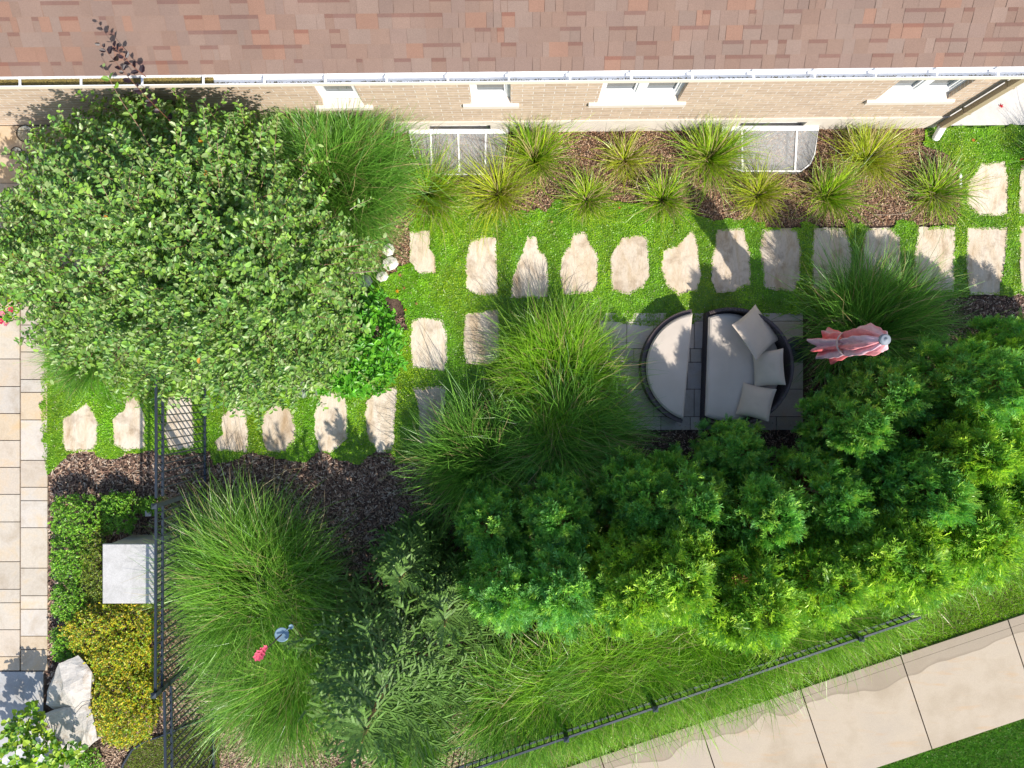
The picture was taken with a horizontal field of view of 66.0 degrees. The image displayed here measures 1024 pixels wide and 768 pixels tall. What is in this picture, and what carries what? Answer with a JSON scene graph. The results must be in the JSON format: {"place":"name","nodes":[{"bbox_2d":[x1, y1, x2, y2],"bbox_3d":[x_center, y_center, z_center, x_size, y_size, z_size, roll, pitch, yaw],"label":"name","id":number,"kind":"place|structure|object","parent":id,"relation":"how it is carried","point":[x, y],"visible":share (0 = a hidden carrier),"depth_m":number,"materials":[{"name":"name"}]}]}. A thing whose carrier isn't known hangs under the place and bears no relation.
{"place":"outdoors","nodes":[
{"label":"outdoors","id":0,"kind":"place"},
{"bbox_2d":[0,301,47,766],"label":"patio","id":1,"kind":"structure","parent":0,"point":[19,690],"depth_m":12.29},
{"bbox_2d":[124,720,221,767],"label":"lawn grass","id":2,"kind":"structure","parent":0,"point":[187,747],"depth_m":12.31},
{"bbox_2d":[213,540,387,719],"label":"maiden grass","id":3,"kind":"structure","parent":0,"point":[308,671],"depth_m":11.54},
{"bbox_2d":[2,125,1023,767],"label":"ground","id":4,"kind":"structure","parent":0,"point":[1004,725],"depth_m":12.32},
{"bbox_2d":[0,125,126,268],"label":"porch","id":5,"kind":"object","parent":4,"relation":"on","point":[9,140],"visible":0.05,"depth_m":11.80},
{"bbox_2d":[0,0,1023,140],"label":"brick house","id":6,"kind":"structure","parent":4,"relation":"on","point":[654,65],"depth_m":9.37,"materials":[{"name":"brick"}]},
{"bbox_2d":[463,84,518,108],"bbox_3d":[-0.296,-4.002,10.535,0.790,1.330,0.190,-1,90,0],"label":"window","id":7,"kind":"structure","parent":6,"relation":"in","point":[492,96],"depth_m":11.04,"materials":[{"name":"white paint"}]},
{"bbox_2d":[588,83,685,107],"bbox_3d":[1.764,-4.023,10.535,1.370,1.330,0.190,-1,90,0],"label":"window","id":8,"kind":"structure","parent":6,"relation":"in","point":[612,95],"depth_m":11.04,"materials":[{"name":"white paint"}]},
{"bbox_2d":[864,80,966,104],"bbox_3d":[5.619,-4.061,10.535,1.240,1.330,0.190,-1,90,0],"label":"window","id":9,"kind":"structure","parent":6,"relation":"in","point":[906,92],"depth_m":11.04,"materials":[{"name":"white paint"}]},
{"bbox_2d":[47,129,1023,767],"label":"planting bed","id":10,"kind":"object","parent":4,"relation":"on","point":[395,305],"depth_m":12.32,"materials":[{"name":"soil"}]},
{"bbox_2d":[0,700,88,767],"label":"flowering plant","id":11,"kind":"object","parent":10,"relation":"on","point":[56,758],"visible":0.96,"depth_m":11.49,"materials":[{"name":"green plant"}]},
{"bbox_2d":[29,699,100,755],"bbox_3d":[-6.827,5.371,12.091,1.408,0.506,0.835,-23,90,0],"label":"boulder","id":12,"kind":"object","parent":10,"relation":"on","point":[61,721],"visible":0.61,"depth_m":11.94,"materials":[{"name":"stone"}]},
{"bbox_2d":[46,656,95,709],"bbox_3d":[-6.723,4.638,12.046,0.722,0.584,1.163,43,90,0],"label":"boulder","id":13,"kind":"object","parent":10,"relation":"on","point":[71,684],"visible":0.88,"depth_m":11.82,"materials":[{"name":"stone"}]},
{"bbox_2d":[17,330,128,412],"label":"maiden grass","id":14,"kind":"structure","parent":10,"relation":"on","point":[67,375],"depth_m":12.01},
{"bbox_2d":[62,403,98,451],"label":"stepping stone","id":15,"kind":"object","parent":10,"relation":"on","point":[80,428],"visible":0.99,"depth_m":12.29,"materials":[{"name":"stone"}]},
{"bbox_2d":[57,598,160,683],"bbox_3d":[-6.152,3.915,11.925,1.728,0.812,1.384,0,90,0],"label":"golden shrub","id":16,"kind":"object","parent":10,"relation":"on","point":[93,659],"visible":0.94,"depth_m":11.79,"materials":[{"name":"yellow plant"}]},
{"bbox_2d":[87,660,162,750],"bbox_3d":[-5.916,4.917,11.927,1.243,0.806,1.369,0,90,0],"label":"golden shrub","id":17,"kind":"object","parent":10,"relation":"on","point":[111,723],"visible":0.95,"depth_m":11.80,"materials":[{"name":"yellow plant"}]},
{"bbox_2d":[112,396,144,450],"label":"stepping stone","id":18,"kind":"object","parent":10,"relation":"on","point":[129,425],"visible":0.86,"depth_m":12.29,"materials":[{"name":"stone"}]},
{"bbox_2d":[103,534,178,602],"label":"stone pillar","id":19,"kind":"structure","parent":10,"relation":"on","point":[120,560],"depth_m":11.44,"materials":[{"name":"stone"}]},
{"bbox_2d":[164,396,194,449],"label":"stepping stone","id":20,"kind":"object","parent":10,"relation":"on","point":[177,425],"visible":0.61,"depth_m":12.29,"materials":[{"name":"stone"}]},
{"bbox_2d":[150,486,209,698],"bbox_3d":[-4.745,2.875,11.364,0.076,1.911,2.586,0,90,0],"label":"metal fence","id":21,"kind":"object","parent":10,"relation":"on","point":[162,687],"visible":0.66,"depth_m":10.70,"materials":[{"name":"grey"}]},
{"bbox_2d":[155,358,206,497],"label":"fence gate","id":22,"kind":"structure","parent":10,"relation":"on","point":[162,431],"depth_m":10.79,"materials":[{"name":"black metal"}]},
{"bbox_2d":[163,657,215,767],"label":"metal fence","id":23,"kind":"object","parent":10,"relation":"on","point":[172,733],"visible":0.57,"depth_m":10.96,"materials":[{"name":"grey"}]},
{"bbox_2d":[0,41,389,429],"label":"leafy tree","id":24,"kind":"object","parent":10,"relation":"on","point":[129,184],"visible":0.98,"depth_m":9.57,"materials":[{"name":"green plant"}]},
{"bbox_2d":[124,457,375,728],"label":"maiden grass","id":25,"kind":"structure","parent":10,"relation":"on","point":[224,552],"depth_m":11.41,"materials":[{"name":"plant"}]},
{"bbox_2d":[159,589,364,767],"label":"maiden grass","id":26,"kind":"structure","parent":10,"relation":"on","point":[287,727],"depth_m":11.53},
{"bbox_2d":[261,406,295,451],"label":"stepping stone","id":27,"kind":"object","parent":10,"relation":"on","point":[278,427],"visible":0.78,"depth_m":12.29,"materials":[{"name":"stone"}]},
{"bbox_2d":[76,622,511,767],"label":"mulch","id":28,"kind":"object","parent":10,"relation":"on","point":[159,732],"visible":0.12,"depth_m":12.30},
{"bbox_2d":[46,441,566,728],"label":"mulch","id":29,"kind":"object","parent":10,"relation":"on","point":[326,463],"visible":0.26,"depth_m":12.30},
{"bbox_2d":[48,534,91,586],"bbox_3d":[-6.749,2.692,12.043,0.798,0.572,0.826,0,90,0],"label":"boxwood","id":30,"kind":"object","parent":29,"relation":"on","point":[74,554],"visible":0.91,"depth_m":11.92,"materials":[{"name":"green plant"}]},
{"bbox_2d":[47,492,103,548],"bbox_3d":[-6.663,2.094,12.019,0.885,0.617,0.886,0,90,0],"label":"boxwood","id":31,"kind":"object","parent":29,"relation":"on","point":[85,517],"visible":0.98,"depth_m":11.91,"materials":[{"name":"green plant"}]},
{"bbox_2d":[75,517,111,610],"bbox_3d":[-6.365,2.761,12.027,0.686,0.608,1.480,0,90,0],"label":"shrub","id":32,"kind":"object","parent":29,"relation":"on","point":[96,581],"visible":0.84,"depth_m":11.91,"materials":[{"name":"green plant"}]},
{"bbox_2d":[97,489,140,535],"bbox_3d":[-6.021,1.971,12.071,0.729,0.516,0.723,0,90,0],"label":"boxwood","id":33,"kind":"object","parent":29,"relation":"on","point":[120,513],"visible":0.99,"depth_m":11.97,"materials":[{"name":"green plant"}]},
{"bbox_2d":[314,392,347,452],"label":"stepping stone","id":34,"kind":"object","parent":10,"relation":"on","point":[330,426],"visible":0.71,"depth_m":12.29,"materials":[{"name":"stone"}]},
{"bbox_2d":[238,93,464,298],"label":"maiden grass","id":35,"kind":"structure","parent":10,"relation":"on","point":[366,161],"depth_m":11.38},
{"bbox_2d":[314,285,408,400],"bbox_3d":[-2.303,-0.618,11.772,1.497,1.111,1.752,0,90,0],"label":"bright green shrub","id":36,"kind":"object","parent":10,"relation":"on","point":[352,383],"visible":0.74,"depth_m":11.53,"materials":[{"name":"green plant"}]},
{"bbox_2d":[364,387,396,452],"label":"stepping stone","id":37,"kind":"object","parent":10,"relation":"on","point":[380,413],"visible":0.91,"depth_m":12.29,"materials":[{"name":"stone"}]},
{"bbox_2d":[280,544,515,767],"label":"spruce","id":38,"kind":"object","parent":10,"relation":"on","point":[381,717],"visible":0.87,"depth_m":10.33,"materials":[{"name":"green plant"}]},
{"bbox_2d":[363,503,457,608],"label":"spruce","id":39,"kind":"object","parent":10,"relation":"on","point":[403,570],"visible":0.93,"depth_m":11.03,"materials":[{"name":"green plant"}]},
{"bbox_2d":[409,317,447,370],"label":"stepping stone","id":40,"kind":"object","parent":10,"relation":"on","point":[428,341],"visible":0.99,"depth_m":12.29,"materials":[{"name":"stone"}]},
{"bbox_2d":[361,113,502,264],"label":"tufted grass","id":41,"kind":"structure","parent":10,"relation":"on","point":[435,208],"depth_m":11.96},
{"bbox_2d":[402,534,498,649],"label":"spruce","id":42,"kind":"object","parent":10,"relation":"on","point":[449,611],"visible":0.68,"depth_m":10.57,"materials":[{"name":"green plant"}]},
{"bbox_2d":[408,129,508,176],"bbox_3d":[-0.827,-3.578,12.232,1.547,0.168,0.702,0,90,0],"label":"window well","id":43,"kind":"object","parent":10,"relation":"on","point":[461,132],"depth_m":12.31,"materials":[{"name":"metal"}]},
{"bbox_2d":[387,357,563,547],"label":"maiden grass","id":44,"kind":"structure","parent":10,"relation":"on","point":[456,465],"depth_m":11.66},
{"bbox_2d":[465,235,497,295],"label":"stepping stone","id":45,"kind":"object","parent":10,"relation":"on","point":[482,271],"visible":0.98,"depth_m":12.29,"materials":[{"name":"stone"}]},
{"bbox_2d":[463,309,500,364],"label":"stepping stone","id":46,"kind":"object","parent":10,"relation":"on","point":[473,323],"visible":0.85,"depth_m":12.29,"materials":[{"name":"stone"}]},
{"bbox_2d":[447,471,535,566],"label":"cedar","id":47,"kind":"object","parent":10,"relation":"on","point":[476,533],"visible":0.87,"depth_m":10.87,"materials":[{"name":"green plant"}]},
{"bbox_2d":[438,124,550,255],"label":"tufted grass","id":48,"kind":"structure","parent":10,"relation":"on","point":[494,199],"depth_m":12.05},
{"bbox_2d":[449,519,550,639],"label":"cedar","id":49,"kind":"object","parent":10,"relation":"on","point":[506,610],"visible":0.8,"depth_m":10.18,"materials":[{"name":"green plant"}]},
{"bbox_2d":[510,236,548,298],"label":"stepping stone","id":50,"kind":"object","parent":10,"relation":"on","point":[531,269],"visible":0.95,"depth_m":12.29,"materials":[{"name":"stone"}]},
{"bbox_2d":[38,124,1023,473],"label":"creeping thyme","id":51,"kind":"object","parent":10,"relation":"on","point":[446,296],"visible":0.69,"depth_m":12.29,"materials":[{"name":"green plant"}]},
{"bbox_2d":[469,113,594,221],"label":"tufted grass","id":52,"kind":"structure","parent":10,"relation":"on","point":[543,149],"depth_m":11.95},
{"bbox_2d":[512,462,601,549],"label":"cedar","id":53,"kind":"object","parent":10,"relation":"on","point":[551,508],"visible":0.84,"depth_m":10.65,"materials":[{"name":"green plant"}]},
{"bbox_2d":[507,515,612,645],"bbox_3d":[0.690,2.691,10.885,1.660,2.869,1.758,0,90,0],"label":"cedar","id":54,"kind":"object","parent":10,"relation":"on","point":[562,604],"visible":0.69,"depth_m":9.98,"materials":[{"name":"green plant"}]},
{"bbox_2d":[465,275,664,464],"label":"maiden grass","id":55,"kind":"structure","parent":10,"relation":"on","point":[551,339],"depth_m":11.67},
{"bbox_2d":[461,333,681,531],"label":"maiden grass","id":56,"kind":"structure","parent":10,"relation":"on","point":[589,462],"depth_m":11.55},
{"bbox_2d":[560,231,598,294],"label":"stepping stone","id":57,"kind":"object","parent":10,"relation":"on","point":[579,265],"visible":0.91,"depth_m":12.29,"materials":[{"name":"stone"}]},
{"bbox_2d":[477,619,690,767],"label":"feather grass","id":58,"kind":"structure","parent":10,"relation":"on","point":[591,739],"depth_m":11.53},
{"bbox_2d":[543,151,636,237],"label":"tufted grass","id":59,"kind":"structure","parent":10,"relation":"on","point":[581,192],"depth_m":12.13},
{"bbox_2d":[556,505,681,643],"bbox_3d":[1.414,2.637,10.678,1.807,3.284,1.889,0,90,0],"label":"cedar","id":60,"kind":"object","parent":10,"relation":"on","point":[621,609],"visible":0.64,"depth_m":9.65,"materials":[{"name":"green plant"}]},
{"bbox_2d":[578,124,669,200],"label":"tufted grass","id":61,"kind":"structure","parent":10,"relation":"on","point":[618,157],"depth_m":12.17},
{"bbox_2d":[530,617,723,766],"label":"feather grass","id":62,"kind":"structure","parent":10,"relation":"on","point":[664,725],"depth_m":11.51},
{"bbox_2d":[610,235,649,293],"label":"stepping stone","id":63,"kind":"object","parent":10,"relation":"on","point":[629,261],"visible":1,"depth_m":12.29,"materials":[{"name":"stone"}]},
{"bbox_2d":[584,443,684,541],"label":"cedar","id":64,"kind":"object","parent":10,"relation":"on","point":[644,476],"visible":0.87,"depth_m":10.52,"materials":[{"name":"green plant"}]},
{"bbox_2d":[366,128,960,273],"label":"mulch","id":65,"kind":"object","parent":10,"relation":"on","point":[669,156],"visible":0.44,"depth_m":12.30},
{"bbox_2d":[617,148,714,255],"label":"tufted grass","id":66,"kind":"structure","parent":10,"relation":"on","point":[665,191],"depth_m":12.09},
{"bbox_2d":[599,498,739,636],"bbox_3d":[2.146,2.548,10.627,2.117,3.385,2.064,0,90,0],"label":"cedar","id":67,"kind":"object","parent":10,"relation":"on","point":[694,603],"visible":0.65,"depth_m":9.46,"materials":[{"name":"green plant"}]},
{"bbox_2d":[425,609,921,767],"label":"metal fence","id":68,"kind":"object","parent":10,"relation":"on","point":[654,708],"visible":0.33,"depth_m":11.30,"materials":[{"name":"grey"}]},
{"bbox_2d":[661,231,700,295],"bbox_3d":[2.636,-1.880,12.312,0.638,0.037,1.020,0,90,0],"label":"stepping stone","id":69,"kind":"object","parent":10,"relation":"on","point":[680,269],"visible":1,"depth_m":12.29,"materials":[{"name":"stone"}]},
{"bbox_2d":[634,441,738,543],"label":"cedar","id":70,"kind":"object","parent":10,"relation":"on","point":[709,503],"visible":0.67,"depth_m":10.18,"materials":[{"name":"green plant"}]},
{"bbox_2d":[358,287,1023,491],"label":"mulch","id":71,"kind":"object","parent":10,"relation":"on","point":[810,380],"visible":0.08,"depth_m":12.30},
{"bbox_2d":[589,623,799,767],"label":"feather grass","id":72,"kind":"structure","parent":10,"relation":"on","point":[713,700],"depth_m":11.48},
{"bbox_2d":[599,313,802,429],"bbox_3d":[2.950,-0.195,12.305,3.170,0.030,1.820,0,90,0],"label":"daybed pad","id":73,"kind":"object","parent":10,"relation":"on","point":[785,407],"visible":0.37,"depth_m":12.29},
{"bbox_2d":[639,309,691,422],"bbox_3d":[2.316,-0.300,12.087,0.699,0.406,1.737,5,90,0],"label":"ottoman","id":74,"kind":"object","parent":73,"relation":"on","point":[666,345],"visible":0.98,"depth_m":11.89,"materials":[{"name":"fabric"}]},
{"bbox_2d":[700,307,793,424],"bbox_3d":[3.547,-0.244,11.929,1.202,0.722,1.789,2,90,0],"label":"daybed sofa","id":75,"kind":"object","parent":73,"relation":"on","point":[727,368],"visible":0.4,"depth_m":11.87,"materials":[{"name":"fabric"}]},
{"bbox_2d":[732,304,777,360],"bbox_3d":[3.600,-0.766,11.639,0.640,0.174,0.640,-37,93,-30],"label":"pillow","id":76,"kind":"object","parent":75,"relation":"on","point":[755,331],"visible":0.99,"depth_m":11.54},
{"bbox_2d":[735,382,776,421],"bbox_3d":[3.625,0.267,11.722,0.500,0.175,0.500,13,87,30],"label":"pillow","id":77,"kind":"object","parent":75,"relation":"on","point":[755,401],"visible":1,"depth_m":11.65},
{"bbox_2d":[788,323,890,363],"bbox_3d":[4.434,-0.558,10.825,0.505,2.990,0.470,35,90,0],"label":"closed umbrella","id":78,"kind":"object","parent":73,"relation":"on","point":[835,346],"visible":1,"depth_m":10.23,"materials":[{"name":"pink fabric"}]},
{"bbox_2d":[645,111,778,215],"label":"tufted grass","id":79,"kind":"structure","parent":10,"relation":"on","point":[715,154],"depth_m":11.98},
{"bbox_2d":[688,413,768,482],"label":"cedar","id":80,"kind":"object","parent":10,"relation":"on","point":[743,442],"visible":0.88,"depth_m":11.07,"materials":[{"name":"green plant"}]},
{"bbox_2d":[711,228,750,292],"bbox_3d":[3.411,-1.925,12.308,0.624,0.043,1.017,0,90,0],"label":"stepping stone","id":81,"kind":"object","parent":10,"relation":"on","point":[730,267],"visible":0.98,"depth_m":12.29,"materials":[{"name":"stone"}]},
{"bbox_2d":[665,501,811,657],"bbox_3d":[2.926,2.547,10.513,1.953,3.613,2.018,0,90,0],"label":"cedar","id":82,"kind":"object","parent":10,"relation":"on","point":[770,614],"visible":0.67,"depth_m":9.30,"materials":[{"name":"green plant"}]},
{"bbox_2d":[685,457,813,561],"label":"cedar","id":83,"kind":"object","parent":10,"relation":"on","point":[763,495],"visible":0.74,"depth_m":9.79,"materials":[{"name":"green plant"}]},
{"bbox_2d":[654,577,849,740],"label":"feather grass","id":84,"kind":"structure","parent":10,"relation":"on","point":[766,682],"depth_m":11.46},
{"bbox_2d":[723,142,805,237],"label":"tufted grass","id":85,"kind":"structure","parent":10,"relation":"on","point":[765,189],"depth_m":12.11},
{"bbox_2d":[720,126,818,173],"bbox_3d":[3.980,-3.627,12.232,1.507,0.168,0.702,0,90,0],"label":"window well","id":86,"kind":"object","parent":10,"relation":"on","point":[797,129],"depth_m":12.31,"materials":[{"name":"metal"}]},
{"bbox_2d":[759,228,800,290],"bbox_3d":[4.181,-1.932,12.312,0.657,0.036,1.004,0,90,0],"label":"stepping stone","id":87,"kind":"object","parent":10,"relation":"on","point":[780,255],"visible":0.96,"depth_m":12.29,"materials":[{"name":"stone"}]},
{"bbox_2d":[732,483,875,632],"bbox_3d":[3.800,2.372,10.644,1.919,3.353,2.036,0,90,0],"label":"cedar","id":88,"kind":"object","parent":10,"relation":"on","point":[839,604],"visible":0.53,"depth_m":9.48,"materials":[{"name":"green plant"}]},
{"bbox_2d":[755,440,880,542],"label":"cedar","id":89,"kind":"object","parent":10,"relation":"on","point":[839,490],"visible":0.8,"depth_m":9.99,"materials":[{"name":"green plant"}]},
{"bbox_2d":[811,227,851,292],"bbox_3d":[4.984,-1.918,12.308,0.639,0.044,1.049,0,90,0],"label":"stepping stone","id":90,"kind":"object","parent":10,"relation":"on","point":[840,242],"visible":0.62,"depth_m":12.29,"materials":[{"name":"stone"}]},
{"bbox_2d":[780,135,887,248],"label":"tufted grass","id":91,"kind":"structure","parent":10,"relation":"on","point":[837,184],"depth_m":12.03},
{"bbox_2d":[790,383,898,470],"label":"cedar","id":92,"kind":"object","parent":10,"relation":"on","point":[867,437],"visible":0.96,"depth_m":10.27,"materials":[{"name":"green plant"}]},
{"bbox_2d":[772,474,924,613],"bbox_3d":[4.318,2.242,10.618,1.809,3.404,1.915,0,90,0],"label":"cedar","id":93,"kind":"object","parent":10,"relation":"on","point":[877,574],"visible":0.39,"depth_m":9.29,"materials":[{"name":"green plant"}]},
{"bbox_2d":[809,113,934,203],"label":"tufted grass","id":94,"kind":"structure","parent":10,"relation":"on","point":[883,159],"depth_m":12.06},
{"bbox_2d":[816,350,937,437],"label":"cedar","id":95,"kind":"object","parent":10,"relation":"on","point":[903,396],"visible":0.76,"depth_m":10.51,"materials":[{"name":"green plant"}]},
{"bbox_2d":[804,467,967,620],"bbox_3d":[5.029,2.167,10.596,2.162,3.447,2.010,0,90,0],"label":"cedar","id":96,"kind":"object","parent":10,"relation":"on","point":[940,581],"visible":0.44,"depth_m":9.33,"materials":[{"name":"green plant"}]},
{"bbox_2d":[766,217,1010,395],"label":"maiden grass","id":97,"kind":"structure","parent":10,"relation":"on","point":[896,310],"depth_m":11.56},
{"bbox_2d":[820,431,985,537],"bbox_3d":[5.063,1.222,10.596,1.490,3.447,1.616,0,90,0],"label":"cedar","id":98,"kind":"object","parent":10,"relation":"on","point":[950,502],"visible":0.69,"depth_m":9.69,"materials":[{"name":"green plant"}]},
{"bbox_2d":[913,227,954,292],"bbox_3d":[6.583,-1.927,12.308,0.652,0.044,1.056,0,90,0],"label":"stepping stone","id":99,"kind":"object","parent":10,"relation":"on","point":[945,248],"visible":0.72,"depth_m":12.29,"materials":[{"name":"stone"}]},
{"bbox_2d":[852,401,1023,492],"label":"cedar","id":100,"kind":"object","parent":10,"relation":"on","point":[995,467],"visible":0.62,"depth_m":9.64,"materials":[{"name":"green plant"}]},
{"bbox_2d":[855,465,1023,594],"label":"cedar","id":101,"kind":"object","parent":10,"relation":"on","point":[989,555],"visible":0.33,"depth_m":9.42,"materials":[{"name":"green plant"}]},
{"bbox_2d":[891,132,1005,241],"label":"tufted grass","id":102,"kind":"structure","parent":10,"relation":"on","point":[942,185],"depth_m":12.10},
{"bbox_2d":[887,328,1023,433],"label":"cedar","id":103,"kind":"object","parent":10,"relation":"on","point":[1006,401],"visible":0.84,"depth_m":9.93,"materials":[{"name":"green plant"}]},
{"bbox_2d":[965,227,1007,294],"bbox_3d":[7.404,-1.920,12.312,0.674,0.036,1.072,0,90,0],"label":"stepping stone","id":104,"kind":"object","parent":10,"relation":"on","point":[986,255],"visible":0.98,"depth_m":12.29,"materials":[{"name":"stone"}]},
{"bbox_2d":[967,161,1008,216],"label":"stepping stone","id":105,"kind":"object","parent":10,"relation":"on","point":[996,203],"visible":0.84,"depth_m":12.29,"materials":[{"name":"stone"}]},
{"bbox_2d":[953,313,1023,350],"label":"cedar","id":106,"kind":"object","parent":10,"relation":"on","point":[1008,330],"visible":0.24,"depth_m":11.45,"materials":[{"name":"green plant"}]},
{"bbox_2d":[950,79,1023,125],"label":"concrete pad","id":107,"kind":"object","parent":4,"relation":"on","point":[1010,111],"depth_m":12.30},
{"bbox_2d":[434,619,631,767],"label":"feather grass","id":108,"kind":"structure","parent":0,"point":[482,720],"depth_m":11.56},
{"bbox_2d":[470,567,1023,767],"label":"lawn grass","id":109,"kind":"structure","parent":0,"point":[972,618],"depth_m":12.30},
{"bbox_2d":[563,613,1023,767],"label":"sidewalk","id":110,"kind":"structure","parent":0,"point":[967,684],"depth_m":12.27,"materials":[{"name":"concrete"}]},
{"bbox_2d":[732,602,896,718],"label":"feather grass","id":111,"kind":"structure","parent":0,"point":[831,653],"depth_m":11.46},
{"bbox_2d":[788,601,944,681],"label":"feather grass","id":112,"kind":"object","parent":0,"point":[891,631],"depth_m":11.56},
{"bbox_2d":[878,720,1023,767],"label":"lawn grass","id":113,"kind":"structure","parent":0,"point":[996,753],"depth_m":12.30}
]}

